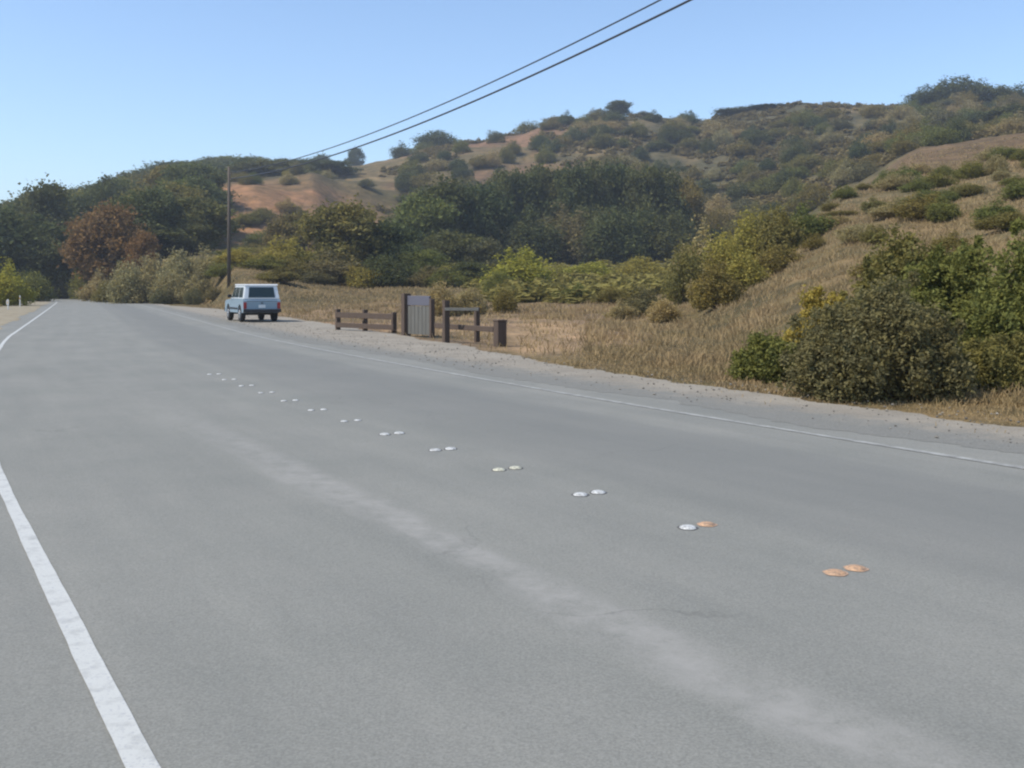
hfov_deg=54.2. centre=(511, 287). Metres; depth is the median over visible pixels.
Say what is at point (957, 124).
hill shrub
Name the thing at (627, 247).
understory bush
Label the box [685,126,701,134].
hill shrub
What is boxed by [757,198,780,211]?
hill shrub
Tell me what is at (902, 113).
hill shrub
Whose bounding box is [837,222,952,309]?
roadside bush
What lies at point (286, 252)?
shrub
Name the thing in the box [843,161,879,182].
hill shrub
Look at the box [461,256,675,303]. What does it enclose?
meadow brush
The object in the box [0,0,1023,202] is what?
sky
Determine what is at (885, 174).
hill shrub
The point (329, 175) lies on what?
bluff shrub
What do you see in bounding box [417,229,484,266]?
broadleaf tree
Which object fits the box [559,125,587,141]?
hill shrub
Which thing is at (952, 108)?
hill shrub
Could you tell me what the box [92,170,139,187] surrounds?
slope tree
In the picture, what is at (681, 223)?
understory bush
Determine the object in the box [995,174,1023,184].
scrub
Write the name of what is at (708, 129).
hill shrub
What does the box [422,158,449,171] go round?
hill shrub
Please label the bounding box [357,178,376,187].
bluff shrub
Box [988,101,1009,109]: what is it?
hill shrub
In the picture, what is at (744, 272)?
hill bush
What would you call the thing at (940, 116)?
skyline bush
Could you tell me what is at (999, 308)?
roadside bush
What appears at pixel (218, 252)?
flat shrub
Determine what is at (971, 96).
hill shrub
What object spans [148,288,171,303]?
scrub bush
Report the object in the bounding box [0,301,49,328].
dirt verge
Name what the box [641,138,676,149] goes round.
hill shrub
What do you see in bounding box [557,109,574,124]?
hill shrub
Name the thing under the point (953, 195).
scrub
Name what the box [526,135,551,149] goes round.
hill shrub
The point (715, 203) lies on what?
hill shrub
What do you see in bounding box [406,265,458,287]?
flat shrub
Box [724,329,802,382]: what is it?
roadside bush
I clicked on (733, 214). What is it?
hill shrub
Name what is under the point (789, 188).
hill shrub
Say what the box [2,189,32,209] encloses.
slope tree
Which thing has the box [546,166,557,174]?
hill shrub
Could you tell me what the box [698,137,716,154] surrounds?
hill shrub
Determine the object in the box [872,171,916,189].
hill shrub
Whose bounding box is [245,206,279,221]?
bluff shrub
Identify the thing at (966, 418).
loose stones
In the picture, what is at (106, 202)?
slope tree
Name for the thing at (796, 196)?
hill shrub
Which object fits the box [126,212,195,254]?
slope tree
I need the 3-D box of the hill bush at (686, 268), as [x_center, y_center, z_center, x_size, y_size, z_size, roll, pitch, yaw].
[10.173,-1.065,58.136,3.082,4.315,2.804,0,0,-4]
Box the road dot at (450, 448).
[444,447,457,449]
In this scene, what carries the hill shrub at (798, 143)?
on the ground at (308, 191)
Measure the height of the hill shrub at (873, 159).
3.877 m
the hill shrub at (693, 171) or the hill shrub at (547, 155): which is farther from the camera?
the hill shrub at (547, 155)
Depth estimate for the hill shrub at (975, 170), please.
84.22 m
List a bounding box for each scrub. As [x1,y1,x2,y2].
[798,232,826,248]
[818,199,838,211]
[823,215,853,225]
[829,185,858,199]
[832,221,873,242]
[845,252,881,278]
[853,182,875,189]
[854,224,890,243]
[859,195,892,211]
[870,236,921,256]
[885,180,908,189]
[911,188,936,199]
[925,229,973,251]
[926,189,962,201]
[948,167,973,178]
[951,181,988,195]
[968,196,1021,221]
[970,212,1023,230]
[989,165,1012,180]
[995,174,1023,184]
[1009,149,1023,160]
[1016,159,1023,166]
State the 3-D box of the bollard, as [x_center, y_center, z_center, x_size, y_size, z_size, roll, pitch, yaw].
[-0.334,1.315,27.826,0.300,0.870,0.300,0,0,-30]
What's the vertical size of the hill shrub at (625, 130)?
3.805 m
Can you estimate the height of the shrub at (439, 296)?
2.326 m
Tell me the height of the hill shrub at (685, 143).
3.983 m
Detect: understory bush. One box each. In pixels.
[495,217,561,263]
[499,200,571,262]
[528,211,559,227]
[536,201,579,262]
[543,206,593,263]
[552,202,600,261]
[558,214,621,262]
[569,211,631,263]
[571,197,654,263]
[618,203,665,261]
[637,210,699,260]
[659,205,702,258]
[682,215,707,252]
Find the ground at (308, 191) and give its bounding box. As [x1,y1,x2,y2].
[0,103,1023,426]
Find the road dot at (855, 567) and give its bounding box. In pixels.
[843,564,868,571]
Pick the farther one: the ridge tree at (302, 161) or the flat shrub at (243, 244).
the ridge tree at (302, 161)
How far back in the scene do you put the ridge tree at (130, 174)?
292.74 m
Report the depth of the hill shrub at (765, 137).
311.33 m
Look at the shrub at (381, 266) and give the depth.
102.52 m
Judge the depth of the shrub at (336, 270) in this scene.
104.17 m
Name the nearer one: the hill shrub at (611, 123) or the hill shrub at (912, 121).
the hill shrub at (912, 121)
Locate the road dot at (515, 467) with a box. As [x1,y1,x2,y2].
[508,466,522,468]
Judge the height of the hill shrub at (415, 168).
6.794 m
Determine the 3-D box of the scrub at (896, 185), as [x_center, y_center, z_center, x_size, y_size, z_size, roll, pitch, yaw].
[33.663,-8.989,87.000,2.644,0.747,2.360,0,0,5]
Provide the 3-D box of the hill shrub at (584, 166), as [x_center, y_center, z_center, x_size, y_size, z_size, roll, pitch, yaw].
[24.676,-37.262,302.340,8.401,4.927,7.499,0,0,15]
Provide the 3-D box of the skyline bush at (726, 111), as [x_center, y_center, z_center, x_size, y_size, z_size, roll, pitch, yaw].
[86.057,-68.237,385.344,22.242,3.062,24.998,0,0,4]
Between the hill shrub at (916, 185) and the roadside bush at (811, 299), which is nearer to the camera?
the roadside bush at (811, 299)
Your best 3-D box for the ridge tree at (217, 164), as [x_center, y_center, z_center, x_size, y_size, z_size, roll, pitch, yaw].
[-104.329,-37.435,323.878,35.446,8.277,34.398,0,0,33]
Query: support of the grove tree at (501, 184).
on the ground at (308, 191)
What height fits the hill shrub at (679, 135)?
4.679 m
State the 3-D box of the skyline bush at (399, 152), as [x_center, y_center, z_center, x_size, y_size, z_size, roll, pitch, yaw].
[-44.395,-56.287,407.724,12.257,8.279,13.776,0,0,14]
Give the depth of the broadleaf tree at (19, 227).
147.88 m
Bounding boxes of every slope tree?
[0,184,68,213]
[2,185,72,206]
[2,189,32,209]
[12,201,83,230]
[64,186,82,198]
[77,181,127,204]
[78,179,140,192]
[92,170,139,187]
[98,189,139,212]
[112,180,187,254]
[122,182,150,196]
[126,172,146,182]
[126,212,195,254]
[136,160,172,189]
[152,161,225,189]
[154,160,241,204]
[155,171,226,203]
[156,175,209,202]
[167,191,244,249]
[179,170,232,218]
[204,201,248,238]
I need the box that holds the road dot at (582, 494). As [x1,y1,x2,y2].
[571,492,588,496]
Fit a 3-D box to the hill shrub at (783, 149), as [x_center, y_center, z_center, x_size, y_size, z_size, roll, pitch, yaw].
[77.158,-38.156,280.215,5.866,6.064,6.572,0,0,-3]
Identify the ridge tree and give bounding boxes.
[116,168,151,179]
[133,159,228,173]
[195,159,232,171]
[196,156,236,163]
[207,154,248,159]
[218,157,322,177]
[225,159,274,174]
[226,156,259,172]
[245,155,268,159]
[269,158,326,171]
[297,156,318,161]
[302,159,363,175]
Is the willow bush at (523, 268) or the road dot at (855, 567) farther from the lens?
the willow bush at (523, 268)
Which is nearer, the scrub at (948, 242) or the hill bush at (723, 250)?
the scrub at (948, 242)
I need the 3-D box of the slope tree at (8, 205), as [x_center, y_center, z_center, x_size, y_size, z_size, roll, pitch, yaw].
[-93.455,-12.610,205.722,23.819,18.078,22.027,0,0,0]
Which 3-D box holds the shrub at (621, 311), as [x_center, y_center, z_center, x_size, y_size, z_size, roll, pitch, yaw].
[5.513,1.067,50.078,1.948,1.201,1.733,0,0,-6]
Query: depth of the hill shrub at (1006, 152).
96.18 m
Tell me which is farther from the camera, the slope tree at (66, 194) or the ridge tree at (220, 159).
the ridge tree at (220, 159)
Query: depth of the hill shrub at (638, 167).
292.13 m
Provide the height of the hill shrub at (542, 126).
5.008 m
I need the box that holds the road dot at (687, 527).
[677,524,697,529]
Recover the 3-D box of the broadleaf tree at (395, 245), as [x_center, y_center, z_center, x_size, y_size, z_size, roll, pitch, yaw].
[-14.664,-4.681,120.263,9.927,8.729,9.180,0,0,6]
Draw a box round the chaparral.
[375,100,1023,225]
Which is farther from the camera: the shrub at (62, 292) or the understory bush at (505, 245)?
the understory bush at (505, 245)
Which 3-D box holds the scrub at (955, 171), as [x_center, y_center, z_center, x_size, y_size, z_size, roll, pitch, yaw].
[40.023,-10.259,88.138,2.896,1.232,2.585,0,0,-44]
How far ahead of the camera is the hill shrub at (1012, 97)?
327.42 m
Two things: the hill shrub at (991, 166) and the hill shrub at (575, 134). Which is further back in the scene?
the hill shrub at (575, 134)
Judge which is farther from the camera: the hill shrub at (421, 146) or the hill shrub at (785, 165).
the hill shrub at (421, 146)
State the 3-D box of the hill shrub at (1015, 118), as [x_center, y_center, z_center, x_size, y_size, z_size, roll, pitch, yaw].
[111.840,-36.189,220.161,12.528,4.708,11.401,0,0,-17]
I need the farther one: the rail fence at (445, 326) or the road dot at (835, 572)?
the rail fence at (445, 326)
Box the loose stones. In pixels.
[201,315,1023,445]
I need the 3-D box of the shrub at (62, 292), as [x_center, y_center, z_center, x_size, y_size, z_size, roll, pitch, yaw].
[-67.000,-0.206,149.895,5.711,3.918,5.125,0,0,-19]
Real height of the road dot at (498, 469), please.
0.017 m
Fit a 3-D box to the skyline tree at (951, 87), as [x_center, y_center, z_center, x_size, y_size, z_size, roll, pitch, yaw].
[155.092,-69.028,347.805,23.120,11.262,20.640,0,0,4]
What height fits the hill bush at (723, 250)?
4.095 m
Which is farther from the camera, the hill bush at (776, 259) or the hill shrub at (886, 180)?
the hill shrub at (886, 180)
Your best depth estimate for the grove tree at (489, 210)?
172.78 m
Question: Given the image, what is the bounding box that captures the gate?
[401,293,434,337]
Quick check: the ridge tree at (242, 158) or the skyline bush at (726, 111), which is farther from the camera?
the skyline bush at (726, 111)
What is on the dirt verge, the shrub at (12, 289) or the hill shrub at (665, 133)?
the shrub at (12, 289)
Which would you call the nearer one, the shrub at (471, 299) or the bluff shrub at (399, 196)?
the shrub at (471, 299)
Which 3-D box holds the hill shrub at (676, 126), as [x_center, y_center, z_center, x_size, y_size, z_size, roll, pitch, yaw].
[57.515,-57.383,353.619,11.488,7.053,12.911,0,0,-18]
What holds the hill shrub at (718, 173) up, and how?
on the ground at (308, 191)
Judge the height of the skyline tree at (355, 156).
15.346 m
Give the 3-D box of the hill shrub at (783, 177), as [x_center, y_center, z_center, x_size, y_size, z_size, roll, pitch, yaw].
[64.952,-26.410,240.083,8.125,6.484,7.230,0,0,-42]
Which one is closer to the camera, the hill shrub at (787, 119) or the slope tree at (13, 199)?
the slope tree at (13, 199)
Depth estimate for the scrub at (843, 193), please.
84.34 m
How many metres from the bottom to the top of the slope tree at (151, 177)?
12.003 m
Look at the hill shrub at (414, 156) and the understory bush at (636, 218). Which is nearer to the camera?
the understory bush at (636, 218)
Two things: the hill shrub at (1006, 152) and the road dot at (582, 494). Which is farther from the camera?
the hill shrub at (1006, 152)
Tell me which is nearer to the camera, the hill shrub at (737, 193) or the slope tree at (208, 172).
the slope tree at (208, 172)
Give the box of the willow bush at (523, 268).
[471,244,559,285]
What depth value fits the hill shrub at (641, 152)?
317.72 m
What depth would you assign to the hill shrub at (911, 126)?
228.71 m
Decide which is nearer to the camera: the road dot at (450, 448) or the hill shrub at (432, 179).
the road dot at (450, 448)
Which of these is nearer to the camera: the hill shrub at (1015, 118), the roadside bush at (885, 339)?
the roadside bush at (885, 339)
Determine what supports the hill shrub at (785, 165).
on the ground at (308, 191)
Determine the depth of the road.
5.65 m
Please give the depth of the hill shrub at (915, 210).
57.81 m
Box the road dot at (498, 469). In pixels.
[491,468,506,470]
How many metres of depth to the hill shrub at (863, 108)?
339.19 m
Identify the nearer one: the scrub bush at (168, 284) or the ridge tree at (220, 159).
the scrub bush at (168, 284)
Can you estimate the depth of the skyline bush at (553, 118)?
403.61 m
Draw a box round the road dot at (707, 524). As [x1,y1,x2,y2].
[697,521,717,526]
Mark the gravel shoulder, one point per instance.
(923, 429)
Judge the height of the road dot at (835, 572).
0.017 m
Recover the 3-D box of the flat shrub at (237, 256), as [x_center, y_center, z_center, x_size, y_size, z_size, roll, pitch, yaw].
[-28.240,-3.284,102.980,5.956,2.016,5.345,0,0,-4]
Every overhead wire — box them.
[231,0,660,172]
[231,0,691,178]
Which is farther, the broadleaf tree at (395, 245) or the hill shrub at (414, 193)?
the hill shrub at (414, 193)
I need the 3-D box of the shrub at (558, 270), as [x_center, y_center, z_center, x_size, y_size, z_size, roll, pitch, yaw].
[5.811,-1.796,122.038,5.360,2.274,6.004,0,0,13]
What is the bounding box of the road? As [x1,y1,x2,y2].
[0,299,1023,767]
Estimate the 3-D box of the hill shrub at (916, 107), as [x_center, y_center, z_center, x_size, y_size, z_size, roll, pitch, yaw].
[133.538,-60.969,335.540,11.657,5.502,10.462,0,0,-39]
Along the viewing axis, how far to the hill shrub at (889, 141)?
213.59 m
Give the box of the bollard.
[493,319,506,346]
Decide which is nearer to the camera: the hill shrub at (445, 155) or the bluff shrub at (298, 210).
the bluff shrub at (298, 210)
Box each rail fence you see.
[335,309,396,332]
[434,300,492,342]
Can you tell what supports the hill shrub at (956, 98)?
on the ground at (308, 191)
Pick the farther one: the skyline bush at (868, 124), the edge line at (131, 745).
the skyline bush at (868, 124)
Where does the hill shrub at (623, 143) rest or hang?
on the ground at (308, 191)
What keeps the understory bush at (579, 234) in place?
on the ground at (308, 191)
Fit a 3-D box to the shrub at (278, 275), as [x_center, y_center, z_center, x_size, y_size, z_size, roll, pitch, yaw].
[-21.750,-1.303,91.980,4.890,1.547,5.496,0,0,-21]
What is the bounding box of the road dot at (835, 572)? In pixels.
[822,569,847,575]
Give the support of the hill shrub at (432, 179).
on the ground at (308, 191)
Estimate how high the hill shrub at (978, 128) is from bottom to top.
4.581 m
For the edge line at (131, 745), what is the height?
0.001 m
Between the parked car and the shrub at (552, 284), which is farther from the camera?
the shrub at (552, 284)
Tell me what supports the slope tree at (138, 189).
on the ground at (308, 191)
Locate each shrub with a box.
[0,257,40,305]
[13,267,60,301]
[50,275,74,298]
[65,268,92,298]
[210,246,264,265]
[212,246,259,255]
[223,170,237,182]
[230,171,248,181]
[231,212,263,224]
[231,241,251,249]
[231,253,294,268]
[236,230,268,245]
[237,173,254,184]
[241,245,266,251]
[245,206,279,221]
[249,172,263,184]
[250,235,316,264]
[250,266,301,281]
[266,257,314,275]
[274,196,303,211]
[278,172,300,184]
[287,161,306,174]
[290,206,308,216]
[298,270,338,283]
[300,246,371,284]
[320,169,338,178]
[345,249,419,287]
[346,265,383,288]
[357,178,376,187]
[379,266,409,286]
[392,171,413,192]
[393,170,407,181]
[393,192,408,200]
[397,158,429,174]
[400,184,428,201]
[402,171,422,187]
[405,265,427,275]
[406,151,429,161]
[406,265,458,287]
[409,141,433,153]
[409,168,444,189]
[415,269,470,286]
[416,278,466,315]
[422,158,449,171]
[424,173,449,188]
[437,150,453,160]
[438,263,468,284]
[446,159,469,169]
[450,137,470,153]
[450,160,474,180]
[452,283,492,314]
[455,175,479,190]
[466,153,494,167]
[480,269,513,291]
[485,148,502,166]
[486,130,507,141]
[487,169,507,183]
[490,287,520,312]
[497,146,516,162]
[503,139,524,153]
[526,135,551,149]
[528,130,550,141]
[531,145,557,162]
[532,278,566,288]
[536,137,566,153]
[538,118,550,129]
[543,117,563,128]
[545,264,571,276]
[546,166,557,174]
[548,282,597,299]
[555,134,576,146]
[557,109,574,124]
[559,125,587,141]
[560,258,618,277]
[566,119,596,134]
[572,114,593,125]
[582,157,602,167]
[585,123,617,137]
[586,126,615,147]
[587,107,606,120]
[587,284,633,302]
[592,117,603,125]
[594,120,626,129]
[599,155,629,167]
[601,111,626,122]
[601,297,639,319]
[608,254,669,276]
[613,137,632,147]
[616,125,633,134]
[618,155,643,165]
[620,285,663,316]
[627,119,649,136]
[629,159,659,172]
[631,145,650,160]
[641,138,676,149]
[642,110,662,122]
[644,297,683,322]
[654,159,675,172]
[657,116,689,132]
[657,125,676,141]
[665,160,690,174]
[665,169,688,182]
[666,116,692,126]
[670,129,695,141]
[675,137,702,147]
[681,109,699,124]
[684,164,706,177]
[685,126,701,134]
[696,176,720,196]
[697,226,731,243]
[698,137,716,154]
[701,118,729,136]
[702,191,734,214]
[704,167,728,179]
[705,204,732,231]
[711,127,735,145]
[717,206,740,219]
[721,203,774,235]
[722,179,752,201]
[724,197,759,212]
[726,137,766,155]
[728,199,773,224]
[729,157,754,173]
[730,128,746,137]
[737,123,760,137]
[737,162,759,182]
[738,133,762,145]
[743,170,768,184]
[744,128,776,144]
[744,172,784,194]
[757,157,776,170]
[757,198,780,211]
[766,127,789,136]
[767,118,793,128]
[768,165,793,188]
[769,165,812,178]
[777,134,802,146]
[777,141,791,161]
[777,142,817,164]
[778,176,806,197]
[778,183,809,212]
[780,153,808,169]
[780,195,807,217]
[783,111,804,123]
[786,154,824,170]
[789,108,822,126]
[790,181,831,210]
[791,138,808,149]
[802,130,820,151]
[803,116,828,128]
[812,122,834,134]
[813,127,846,145]
[813,158,838,178]
[817,107,845,119]
[822,156,859,176]
[825,118,856,129]
[827,157,853,185]
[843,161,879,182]
[845,140,871,158]
[848,129,882,149]
[857,103,874,114]
[859,131,893,144]
[859,151,880,163]
[862,104,889,118]
[862,197,910,217]
[865,135,889,152]
[870,111,900,129]
[872,167,898,186]
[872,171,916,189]
[880,116,899,135]
[882,129,916,151]
[887,104,919,119]
[887,191,966,219]
[888,132,918,156]
[889,122,908,135]
[890,119,933,138]
[891,163,925,179]
[892,99,925,113]
[895,114,929,132]
[898,176,936,192]
[902,109,923,122]
[902,162,937,173]
[905,129,928,141]
[909,115,944,132]
[911,169,962,187]
[915,103,937,115]
[915,124,965,146]
[924,191,965,221]
[930,100,944,108]
[933,165,954,176]
[941,112,973,141]
[945,105,960,114]
[949,91,964,102]
[953,109,973,120]
[953,158,992,179]
[955,90,980,106]
[961,98,982,109]
[961,105,981,113]
[962,121,988,133]
[972,145,1009,161]
[979,104,991,111]
[981,117,1023,130]
[982,153,1009,174]
[983,115,1000,128]
[983,145,1023,159]
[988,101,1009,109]
[989,94,1010,102]
[990,111,1018,123]
[997,112,1023,125]
[997,179,1023,199]
[1005,92,1022,103]
[1015,97,1023,105]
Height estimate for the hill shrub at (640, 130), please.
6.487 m
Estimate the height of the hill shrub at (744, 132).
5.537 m
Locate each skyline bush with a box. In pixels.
[388,140,412,159]
[409,129,460,146]
[510,119,537,133]
[540,115,560,122]
[709,106,762,115]
[745,102,784,108]
[861,117,884,128]
[921,104,964,127]
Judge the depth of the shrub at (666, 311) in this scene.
45.53 m
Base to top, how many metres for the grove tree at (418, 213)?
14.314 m
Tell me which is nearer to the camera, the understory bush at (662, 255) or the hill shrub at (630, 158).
the understory bush at (662, 255)
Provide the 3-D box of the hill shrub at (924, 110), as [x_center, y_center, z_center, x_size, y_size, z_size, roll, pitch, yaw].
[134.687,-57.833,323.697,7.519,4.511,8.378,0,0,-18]
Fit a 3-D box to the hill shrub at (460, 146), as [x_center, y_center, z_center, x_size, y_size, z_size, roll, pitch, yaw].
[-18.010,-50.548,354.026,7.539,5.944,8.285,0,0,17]
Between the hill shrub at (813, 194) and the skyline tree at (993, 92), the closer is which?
the hill shrub at (813, 194)
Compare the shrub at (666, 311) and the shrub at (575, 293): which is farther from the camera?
the shrub at (575, 293)
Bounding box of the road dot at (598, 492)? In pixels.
[589,490,606,493]
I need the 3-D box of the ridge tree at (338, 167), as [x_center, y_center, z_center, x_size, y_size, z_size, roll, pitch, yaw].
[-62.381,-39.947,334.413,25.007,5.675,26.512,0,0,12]
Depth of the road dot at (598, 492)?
7.76 m
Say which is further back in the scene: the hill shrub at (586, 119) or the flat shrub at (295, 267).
the hill shrub at (586, 119)
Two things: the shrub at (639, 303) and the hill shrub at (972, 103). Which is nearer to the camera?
the shrub at (639, 303)
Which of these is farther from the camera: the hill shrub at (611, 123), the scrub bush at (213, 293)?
the hill shrub at (611, 123)
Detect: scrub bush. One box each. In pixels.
[74,267,112,300]
[91,277,118,301]
[100,255,149,303]
[120,272,157,303]
[137,248,163,302]
[146,268,189,303]
[148,246,206,287]
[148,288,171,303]
[171,264,213,303]
[181,243,219,279]
[182,286,204,304]
[200,260,234,277]
[201,286,221,299]
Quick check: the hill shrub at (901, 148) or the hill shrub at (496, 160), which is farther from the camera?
the hill shrub at (496, 160)
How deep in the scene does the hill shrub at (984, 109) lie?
313.36 m
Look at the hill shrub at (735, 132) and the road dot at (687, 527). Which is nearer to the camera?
the road dot at (687, 527)
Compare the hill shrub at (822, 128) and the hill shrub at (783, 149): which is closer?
the hill shrub at (783, 149)
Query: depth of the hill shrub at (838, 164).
218.03 m
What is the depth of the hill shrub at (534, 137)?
365.45 m
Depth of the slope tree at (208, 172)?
214.86 m
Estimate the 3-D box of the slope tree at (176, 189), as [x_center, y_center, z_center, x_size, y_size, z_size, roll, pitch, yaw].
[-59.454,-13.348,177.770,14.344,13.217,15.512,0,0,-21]
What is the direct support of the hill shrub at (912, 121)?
on the ground at (308, 191)
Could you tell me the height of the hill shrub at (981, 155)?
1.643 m
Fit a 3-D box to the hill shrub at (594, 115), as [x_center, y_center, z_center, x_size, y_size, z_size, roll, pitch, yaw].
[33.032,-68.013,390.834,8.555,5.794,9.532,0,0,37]
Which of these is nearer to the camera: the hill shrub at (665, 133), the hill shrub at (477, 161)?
the hill shrub at (477, 161)
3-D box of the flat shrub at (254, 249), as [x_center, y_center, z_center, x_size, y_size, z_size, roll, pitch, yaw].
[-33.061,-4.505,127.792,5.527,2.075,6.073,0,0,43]
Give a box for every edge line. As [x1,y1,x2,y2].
[0,301,160,767]
[68,299,1023,468]
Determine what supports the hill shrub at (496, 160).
on the ground at (308, 191)
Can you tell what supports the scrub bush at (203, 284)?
on the ground at (308, 191)
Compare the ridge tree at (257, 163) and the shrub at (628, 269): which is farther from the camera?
the ridge tree at (257, 163)
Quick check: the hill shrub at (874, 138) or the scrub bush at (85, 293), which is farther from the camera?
the hill shrub at (874, 138)
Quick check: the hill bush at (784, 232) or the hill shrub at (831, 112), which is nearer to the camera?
the hill bush at (784, 232)
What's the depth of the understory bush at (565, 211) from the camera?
182.65 m
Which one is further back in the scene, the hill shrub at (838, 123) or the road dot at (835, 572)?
the hill shrub at (838, 123)
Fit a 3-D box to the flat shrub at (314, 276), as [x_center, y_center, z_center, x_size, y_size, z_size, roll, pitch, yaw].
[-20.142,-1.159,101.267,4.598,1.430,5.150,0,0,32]
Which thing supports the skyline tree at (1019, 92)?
on the ground at (308, 191)
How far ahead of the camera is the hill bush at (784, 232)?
61.28 m
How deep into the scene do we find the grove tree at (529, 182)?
190.07 m
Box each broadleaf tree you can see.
[0,203,68,281]
[0,230,77,297]
[11,172,76,231]
[52,197,155,289]
[53,226,88,278]
[60,191,104,257]
[87,172,127,192]
[117,225,161,274]
[165,220,224,255]
[256,207,316,253]
[284,193,391,266]
[358,216,424,267]
[399,247,450,272]
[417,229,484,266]
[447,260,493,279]
[456,236,504,269]
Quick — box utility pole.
[227,167,231,287]
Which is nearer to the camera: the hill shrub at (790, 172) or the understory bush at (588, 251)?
the understory bush at (588, 251)
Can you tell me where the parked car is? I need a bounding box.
[224,284,280,321]
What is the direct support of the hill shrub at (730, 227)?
on the ground at (308, 191)
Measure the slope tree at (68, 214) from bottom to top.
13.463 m
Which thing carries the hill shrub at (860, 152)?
on the ground at (308, 191)
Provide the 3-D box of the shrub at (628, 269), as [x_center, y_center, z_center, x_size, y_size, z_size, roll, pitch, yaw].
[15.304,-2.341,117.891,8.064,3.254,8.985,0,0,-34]
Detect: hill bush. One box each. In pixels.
[661,234,704,304]
[669,214,716,272]
[684,255,747,309]
[684,264,710,305]
[690,224,755,275]
[712,206,775,266]
[718,246,773,289]
[746,201,807,258]
[750,243,804,272]
[773,200,839,240]
[817,209,863,216]
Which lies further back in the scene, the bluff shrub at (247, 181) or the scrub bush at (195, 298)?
the bluff shrub at (247, 181)
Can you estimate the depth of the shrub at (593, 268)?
118.76 m
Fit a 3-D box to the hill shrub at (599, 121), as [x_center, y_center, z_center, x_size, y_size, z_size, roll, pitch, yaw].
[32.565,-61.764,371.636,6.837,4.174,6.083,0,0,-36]
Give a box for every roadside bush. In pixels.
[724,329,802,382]
[775,267,981,404]
[780,284,850,345]
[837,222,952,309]
[877,233,1009,346]
[926,325,1023,394]
[947,217,1023,347]
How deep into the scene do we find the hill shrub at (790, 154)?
267.07 m
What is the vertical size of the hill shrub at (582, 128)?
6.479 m
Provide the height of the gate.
1.570 m
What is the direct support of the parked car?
on the gravel shoulder
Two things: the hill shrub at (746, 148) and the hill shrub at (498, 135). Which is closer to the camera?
the hill shrub at (746, 148)
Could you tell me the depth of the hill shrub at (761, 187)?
238.34 m
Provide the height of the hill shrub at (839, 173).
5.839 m
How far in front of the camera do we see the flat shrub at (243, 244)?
145.54 m
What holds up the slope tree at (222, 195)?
on the ground at (308, 191)
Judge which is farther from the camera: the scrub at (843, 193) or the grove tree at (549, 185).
the grove tree at (549, 185)
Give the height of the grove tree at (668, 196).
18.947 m
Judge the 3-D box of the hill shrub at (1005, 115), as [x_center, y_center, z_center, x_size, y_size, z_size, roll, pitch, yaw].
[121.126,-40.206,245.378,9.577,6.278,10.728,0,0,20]
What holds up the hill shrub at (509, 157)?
on the ground at (308, 191)
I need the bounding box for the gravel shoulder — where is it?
[72,299,1023,453]
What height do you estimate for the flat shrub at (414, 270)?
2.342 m
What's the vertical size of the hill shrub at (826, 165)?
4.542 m
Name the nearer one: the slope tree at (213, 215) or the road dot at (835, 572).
the road dot at (835, 572)
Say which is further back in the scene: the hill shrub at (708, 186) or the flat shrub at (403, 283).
the hill shrub at (708, 186)
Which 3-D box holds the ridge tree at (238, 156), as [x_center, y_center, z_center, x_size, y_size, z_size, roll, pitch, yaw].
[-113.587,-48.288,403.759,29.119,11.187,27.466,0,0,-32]
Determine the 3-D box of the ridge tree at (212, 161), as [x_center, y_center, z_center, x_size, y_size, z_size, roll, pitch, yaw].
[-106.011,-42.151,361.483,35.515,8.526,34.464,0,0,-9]
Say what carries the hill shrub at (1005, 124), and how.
on the ground at (308, 191)
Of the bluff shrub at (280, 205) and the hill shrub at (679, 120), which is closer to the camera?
the bluff shrub at (280, 205)
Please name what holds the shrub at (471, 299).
on the ground at (308, 191)
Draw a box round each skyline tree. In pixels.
[309,151,334,160]
[343,148,365,165]
[603,99,634,115]
[625,111,648,115]
[662,117,702,123]
[902,83,945,104]
[929,73,998,101]
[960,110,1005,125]
[966,77,1017,102]
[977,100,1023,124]
[990,82,1023,101]
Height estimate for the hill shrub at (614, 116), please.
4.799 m
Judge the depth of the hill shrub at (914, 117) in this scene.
292.31 m
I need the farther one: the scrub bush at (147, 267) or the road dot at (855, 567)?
the scrub bush at (147, 267)
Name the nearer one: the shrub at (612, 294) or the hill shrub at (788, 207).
the shrub at (612, 294)
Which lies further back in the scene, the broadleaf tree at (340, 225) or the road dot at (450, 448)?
the broadleaf tree at (340, 225)
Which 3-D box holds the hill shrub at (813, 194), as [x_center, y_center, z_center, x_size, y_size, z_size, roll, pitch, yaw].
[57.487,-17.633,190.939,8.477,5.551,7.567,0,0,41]
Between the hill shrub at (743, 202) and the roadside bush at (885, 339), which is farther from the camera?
the hill shrub at (743, 202)
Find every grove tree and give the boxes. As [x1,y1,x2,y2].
[387,187,464,249]
[398,167,480,243]
[454,179,521,246]
[481,166,523,224]
[505,166,551,227]
[525,161,564,222]
[537,156,596,225]
[568,154,620,218]
[593,157,637,219]
[619,158,663,222]
[648,163,696,222]
[674,176,712,229]
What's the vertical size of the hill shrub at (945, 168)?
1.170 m
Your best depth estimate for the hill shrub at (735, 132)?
330.82 m
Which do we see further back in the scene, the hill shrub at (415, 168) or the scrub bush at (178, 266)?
the hill shrub at (415, 168)
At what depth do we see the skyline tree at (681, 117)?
392.07 m
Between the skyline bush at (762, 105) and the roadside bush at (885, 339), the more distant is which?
the skyline bush at (762, 105)
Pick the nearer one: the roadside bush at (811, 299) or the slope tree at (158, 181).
the roadside bush at (811, 299)
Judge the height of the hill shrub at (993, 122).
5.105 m

